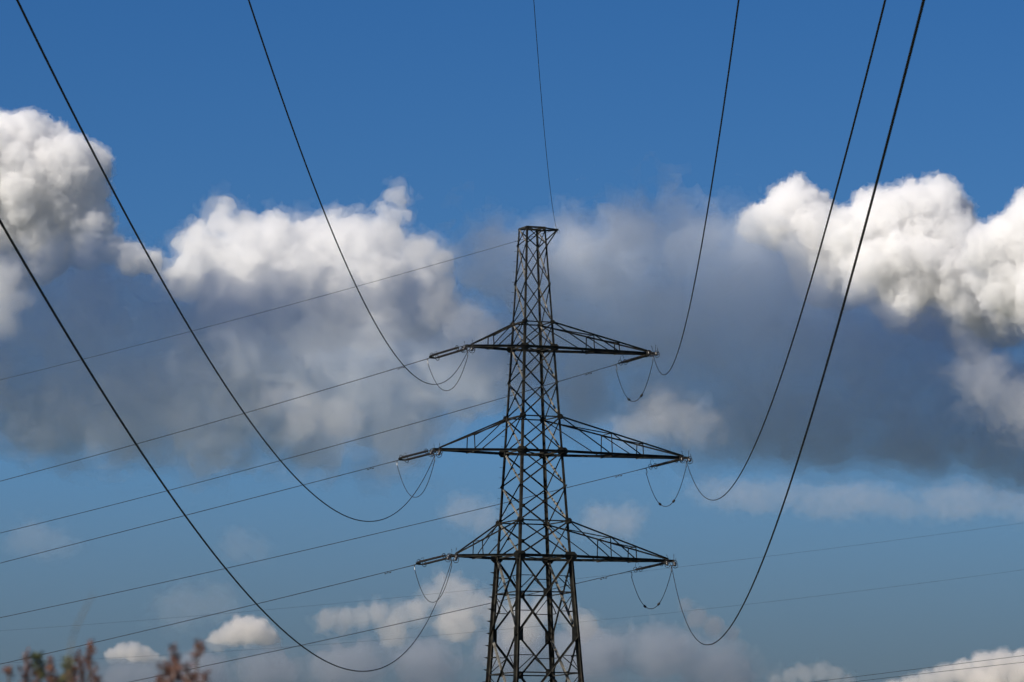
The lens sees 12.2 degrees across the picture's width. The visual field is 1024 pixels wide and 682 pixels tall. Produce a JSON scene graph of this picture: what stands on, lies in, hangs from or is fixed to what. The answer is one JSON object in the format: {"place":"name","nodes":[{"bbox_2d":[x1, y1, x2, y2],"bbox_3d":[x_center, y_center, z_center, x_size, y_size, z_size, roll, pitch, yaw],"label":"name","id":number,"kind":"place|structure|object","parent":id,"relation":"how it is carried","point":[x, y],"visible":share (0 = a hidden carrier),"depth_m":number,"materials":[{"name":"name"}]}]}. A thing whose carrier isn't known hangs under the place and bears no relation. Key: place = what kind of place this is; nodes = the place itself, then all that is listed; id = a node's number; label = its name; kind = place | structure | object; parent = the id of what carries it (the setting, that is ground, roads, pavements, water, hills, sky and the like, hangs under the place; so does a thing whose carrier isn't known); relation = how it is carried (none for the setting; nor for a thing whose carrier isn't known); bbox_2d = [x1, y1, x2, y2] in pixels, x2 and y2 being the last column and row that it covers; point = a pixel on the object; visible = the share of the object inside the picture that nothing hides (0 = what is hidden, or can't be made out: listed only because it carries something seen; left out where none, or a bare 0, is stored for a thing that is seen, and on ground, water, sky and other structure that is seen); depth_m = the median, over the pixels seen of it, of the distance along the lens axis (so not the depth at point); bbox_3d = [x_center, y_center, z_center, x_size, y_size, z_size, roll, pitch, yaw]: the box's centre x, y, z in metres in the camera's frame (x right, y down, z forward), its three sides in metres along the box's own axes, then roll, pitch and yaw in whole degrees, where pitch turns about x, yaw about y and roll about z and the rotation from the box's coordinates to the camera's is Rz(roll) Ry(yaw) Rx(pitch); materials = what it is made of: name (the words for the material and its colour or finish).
{"place":"outdoors","nodes":[
{"label":"outdoors","id":0,"kind":"place"},
{"bbox_2d":[3,523,1019,630],"bbox_3d":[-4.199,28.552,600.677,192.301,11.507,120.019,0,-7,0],"label":"distant wire","id":1,"kind":"object","parent":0,"point":[532,583],"visible":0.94,"depth_m":596.17,"materials":[{"name":"grey metal"}]},
{"bbox_2d":[0,0,1023,681],"label":"sky","id":2,"kind":"structure","parent":0,"point":[418,126],"materials":[{"name":"blue"}]},
{"bbox_2d":[14,570,1017,662],"bbox_3d":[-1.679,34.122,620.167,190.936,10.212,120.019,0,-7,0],"label":"distant wire","id":3,"kind":"object","parent":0,"point":[545,625],"visible":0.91,"depth_m":616.14,"materials":[{"name":"grey metal"}]},
{"bbox_2d":[815,655,1023,681],"bbox_3d":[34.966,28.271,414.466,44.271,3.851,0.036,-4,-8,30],"label":"distant wire","id":4,"kind":"object","parent":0,"point":[920,668],"visible":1,"depth_m":414.26,"materials":[{"name":"grey metal"}]},
{"bbox_2d":[854,662,1022,681],"bbox_3d":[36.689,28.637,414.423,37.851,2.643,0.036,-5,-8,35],"label":"distant wire","id":5,"kind":"object","parent":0,"point":[940,671],"visible":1,"depth_m":414.22,"materials":[{"name":"grey metal"}]},
{"label":"ground","id":6,"kind":"structure","parent":0,"visible":0},
{"bbox_2d":[1,638,101,681],"bbox_3d":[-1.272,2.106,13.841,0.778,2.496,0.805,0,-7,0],"label":"shrub","id":7,"kind":"object","parent":6,"relation":"on","point":[40,672],"visible":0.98,"depth_m":13.99,"materials":[{"name":"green plant"}]},
{"bbox_2d":[68,592,93,681],"bbox_3d":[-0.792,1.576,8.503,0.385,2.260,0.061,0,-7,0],"label":"reed stalk","id":8,"kind":"object","parent":6,"relation":"on","point":[69,667],"visible":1,"depth_m":8.59,"materials":[{"name":"brown plant"}]},
{"bbox_2d":[154,639,210,681],"bbox_3d":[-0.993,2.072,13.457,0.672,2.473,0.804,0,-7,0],"label":"shrub","id":9,"kind":"object","parent":6,"relation":"on","point":[168,669],"visible":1,"depth_m":13.58,"materials":[{"name":"brown plant"}]},
{"bbox_2d":[432,226,688,681],"bbox_3d":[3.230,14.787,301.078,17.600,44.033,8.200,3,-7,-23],"label":"transmission tower","id":10,"kind":"structure","parent":6,"relation":"on","point":[519,554],"depth_m":301.20,"materials":[{"name":"metal"}]},
{"bbox_2d":[1,231,549,379],"bbox_3d":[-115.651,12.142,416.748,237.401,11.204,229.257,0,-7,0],"label":"earth wire","id":11,"kind":"object","parent":10,"relation":"attached to","point":[275,308],"visible":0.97,"depth_m":321.19,"materials":[{"name":"grey metal"}]},
{"bbox_2d":[392,449,435,462],"bbox_3d":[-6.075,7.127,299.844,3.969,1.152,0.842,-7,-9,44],"label":"insulator string","id":12,"kind":"object","parent":10,"relation":"attached to","point":[401,458],"visible":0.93,"depth_m":299.85,"materials":[{"name":"brown ceramic"}]},
{"bbox_2d":[1,462,390,562],"bbox_3d":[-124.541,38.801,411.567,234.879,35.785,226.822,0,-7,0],"label":"conductor","id":13,"kind":"object","parent":12,"relation":"hanging from","point":[201,511],"visible":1,"depth_m":312.96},
{"bbox_2d":[397,460,434,497],"bbox_3d":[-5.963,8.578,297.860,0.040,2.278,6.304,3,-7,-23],"label":"jumper cable","id":14,"kind":"object","parent":12,"relation":"hanging from","point":[426,485],"visible":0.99,"depth_m":297.31,"materials":[{"name":"grey metal"}]},
{"bbox_2d":[410,549,451,569],"bbox_3d":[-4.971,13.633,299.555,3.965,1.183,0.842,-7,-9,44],"label":"insulator string","id":15,"kind":"object","parent":10,"relation":"attached to","point":[428,559],"visible":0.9,"depth_m":299.60,"materials":[{"name":"brown ceramic"}]},
{"bbox_2d":[2,566,409,663],"bbox_3d":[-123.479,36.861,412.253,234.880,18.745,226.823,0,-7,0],"label":"conductor","id":16,"kind":"object","parent":15,"relation":"attached to","point":[222,612],"visible":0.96,"depth_m":312.34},
{"bbox_2d":[415,565,451,602],"bbox_3d":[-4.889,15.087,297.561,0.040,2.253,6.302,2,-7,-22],"label":"jumper cable","id":17,"kind":"object","parent":15,"relation":"hanging from","point":[444,588],"visible":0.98,"depth_m":296.81,"materials":[{"name":"grey metal"}]},
{"bbox_2d":[428,443,442,459],"bbox_3d":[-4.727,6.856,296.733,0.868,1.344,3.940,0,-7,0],"label":"insulator string","id":18,"kind":"object","parent":10,"relation":"attached to","point":[436,454],"visible":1,"depth_m":295.76,"materials":[{"name":"grey metal"}]},
{"bbox_2d":[16,0,434,521],"bbox_3d":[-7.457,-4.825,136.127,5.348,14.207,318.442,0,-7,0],"label":"conductor","id":19,"kind":"object","parent":18,"relation":"attached to","point":[73,113],"visible":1,"depth_m":104.18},
{"bbox_2d":[424,341,466,362],"bbox_3d":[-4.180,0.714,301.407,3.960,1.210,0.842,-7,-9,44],"label":"insulator string","id":20,"kind":"object","parent":10,"relation":"attached to","point":[441,352],"visible":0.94,"depth_m":301.34,"materials":[{"name":"brown ceramic"}]},
{"bbox_2d":[2,360,422,480],"bbox_3d":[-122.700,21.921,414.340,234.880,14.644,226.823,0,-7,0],"label":"conductor","id":21,"kind":"object","parent":20,"relation":"attached to","point":[219,420],"visible":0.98,"depth_m":315.29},
{"bbox_2d":[428,356,467,390],"bbox_3d":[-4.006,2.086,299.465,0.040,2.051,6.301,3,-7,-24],"label":"jumper cable","id":22,"kind":"object","parent":20,"relation":"hanging from","point":[456,383],"visible":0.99,"depth_m":299.07,"materials":[{"name":"grey metal"}]},
{"bbox_2d":[445,548,459,564],"bbox_3d":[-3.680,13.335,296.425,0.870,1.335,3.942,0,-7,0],"label":"insulator string","id":23,"kind":"object","parent":10,"relation":"attached to","point":[451,555],"visible":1,"depth_m":295.45,"materials":[{"name":"grey metal"}]},
{"bbox_2d":[0,219,451,671],"bbox_3d":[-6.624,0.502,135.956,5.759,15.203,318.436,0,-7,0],"label":"conductor","id":24,"kind":"object","parent":23,"relation":"attached to","point":[83,361],"visible":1,"depth_m":94.71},
{"bbox_2d":[461,340,475,355],"bbox_3d":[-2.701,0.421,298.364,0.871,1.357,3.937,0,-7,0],"label":"insulator string","id":25,"kind":"object","parent":10,"relation":"attached to","point":[467,347],"visible":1,"depth_m":297.38,"materials":[{"name":"grey metal"}]},
{"bbox_2d":[248,0,467,384],"bbox_3d":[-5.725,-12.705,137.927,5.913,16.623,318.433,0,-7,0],"label":"conductor","id":26,"kind":"object","parent":25,"relation":"attached to","point":[319,198],"visible":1,"depth_m":137.89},
{"bbox_2d":[533,0,556,228],"bbox_3d":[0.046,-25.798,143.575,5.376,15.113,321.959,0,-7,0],"label":"earth wire","id":27,"kind":"object","parent":10,"relation":"attached to","point":[542,107],"visible":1,"depth_m":215.16,"materials":[{"name":"grey metal"}]},
{"bbox_2d":[611,346,652,369],"bbox_3d":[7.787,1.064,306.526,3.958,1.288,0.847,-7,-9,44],"label":"insulator string","id":28,"kind":"object","parent":10,"relation":"attached to","point":[624,361],"visible":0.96,"depth_m":306.54,"materials":[{"name":"brown ceramic"}]},
{"bbox_2d":[1,366,609,532],"bbox_3d":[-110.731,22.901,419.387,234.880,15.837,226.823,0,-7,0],"label":"conductor","id":29,"kind":"object","parent":28,"relation":"attached to","point":[305,453],"visible":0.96,"depth_m":327.00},
{"bbox_2d":[627,555,667,575],"bbox_3d":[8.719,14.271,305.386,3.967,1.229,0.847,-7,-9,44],"label":"insulator string","id":30,"kind":"object","parent":10,"relation":"attached to","point":[650,566],"visible":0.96,"depth_m":305.25,"materials":[{"name":"brown ceramic"}]},
{"bbox_2d":[130,572,625,681],"bbox_3d":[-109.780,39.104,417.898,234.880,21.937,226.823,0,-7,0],"label":"conductor","id":31,"kind":"object","parent":30,"relation":"attached to","point":[382,627],"visible":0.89,"depth_m":322.13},
{"bbox_2d":[631,571,671,608],"bbox_3d":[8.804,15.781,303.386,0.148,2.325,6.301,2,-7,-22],"label":"jumper cable","id":32,"kind":"object","parent":30,"relation":"hanging from","point":[658,604],"visible":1,"depth_m":303.00,"materials":[{"name":"grey metal"}]},
{"bbox_2d":[646,345,659,359],"bbox_3d":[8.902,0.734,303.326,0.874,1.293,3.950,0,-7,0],"label":"insulator string","id":33,"kind":"object","parent":10,"relation":"attached to","point":[655,353],"visible":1,"depth_m":302.35,"materials":[{"name":"grey metal"}]},
{"bbox_2d":[616,359,653,401],"bbox_3d":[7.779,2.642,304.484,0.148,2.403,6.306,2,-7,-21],"label":"jumper cable","id":34,"kind":"object","parent":33,"relation":"hanging from","point":[641,395],"visible":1,"depth_m":304.03,"materials":[{"name":"grey metal"}]},
{"bbox_2d":[653,0,739,374],"bbox_3d":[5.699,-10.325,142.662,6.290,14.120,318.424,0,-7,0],"label":"conductor","id":35,"kind":"object","parent":33,"relation":"attached to","point":[712,175],"visible":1,"depth_m":129.96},
{"bbox_2d":[641,451,682,472],"bbox_3d":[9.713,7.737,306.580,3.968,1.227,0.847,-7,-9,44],"label":"insulator string","id":36,"kind":"object","parent":10,"relation":"attached to","point":[664,463],"visible":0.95,"depth_m":306.42,"materials":[{"name":"brown ceramic"}]},
{"bbox_2d":[0,469,640,617],"bbox_3d":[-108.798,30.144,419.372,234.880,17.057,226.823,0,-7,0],"label":"conductor","id":37,"kind":"object","parent":36,"relation":"attached to","point":[317,547],"visible":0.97,"depth_m":328.27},
{"bbox_2d":[646,466,686,506],"bbox_3d":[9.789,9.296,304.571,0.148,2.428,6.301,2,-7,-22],"label":"jumper cable","id":38,"kind":"object","parent":36,"relation":"hanging from","point":[673,501],"visible":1,"depth_m":304.39,"materials":[{"name":"grey metal"}]},
{"bbox_2d":[665,558,677,569],"bbox_3d":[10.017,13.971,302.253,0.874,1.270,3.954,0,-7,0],"label":"insulator string","id":39,"kind":"object","parent":10,"relation":"attached to","point":[672,562],"visible":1,"depth_m":301.38,"materials":[{"name":"grey metal"}]},
{"bbox_2d":[671,0,924,644],"bbox_3d":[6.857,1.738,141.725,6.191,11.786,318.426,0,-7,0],"label":"conductor","id":40,"kind":"object","parent":39,"relation":"attached to","point":[883,156],"visible":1,"depth_m":80.18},
{"bbox_2d":[679,451,692,464],"bbox_3d":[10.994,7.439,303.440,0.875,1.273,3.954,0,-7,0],"label":"insulator string","id":41,"kind":"object","parent":10,"relation":"attached to","point":[689,459],"visible":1,"depth_m":302.46,"materials":[{"name":"grey metal"}]},
{"bbox_2d":[686,0,885,500],"bbox_3d":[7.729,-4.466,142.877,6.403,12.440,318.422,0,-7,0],"label":"conductor","id":42,"kind":"object","parent":41,"relation":"attached to","point":[872,50],"visible":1,"depth_m":106.49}
]}

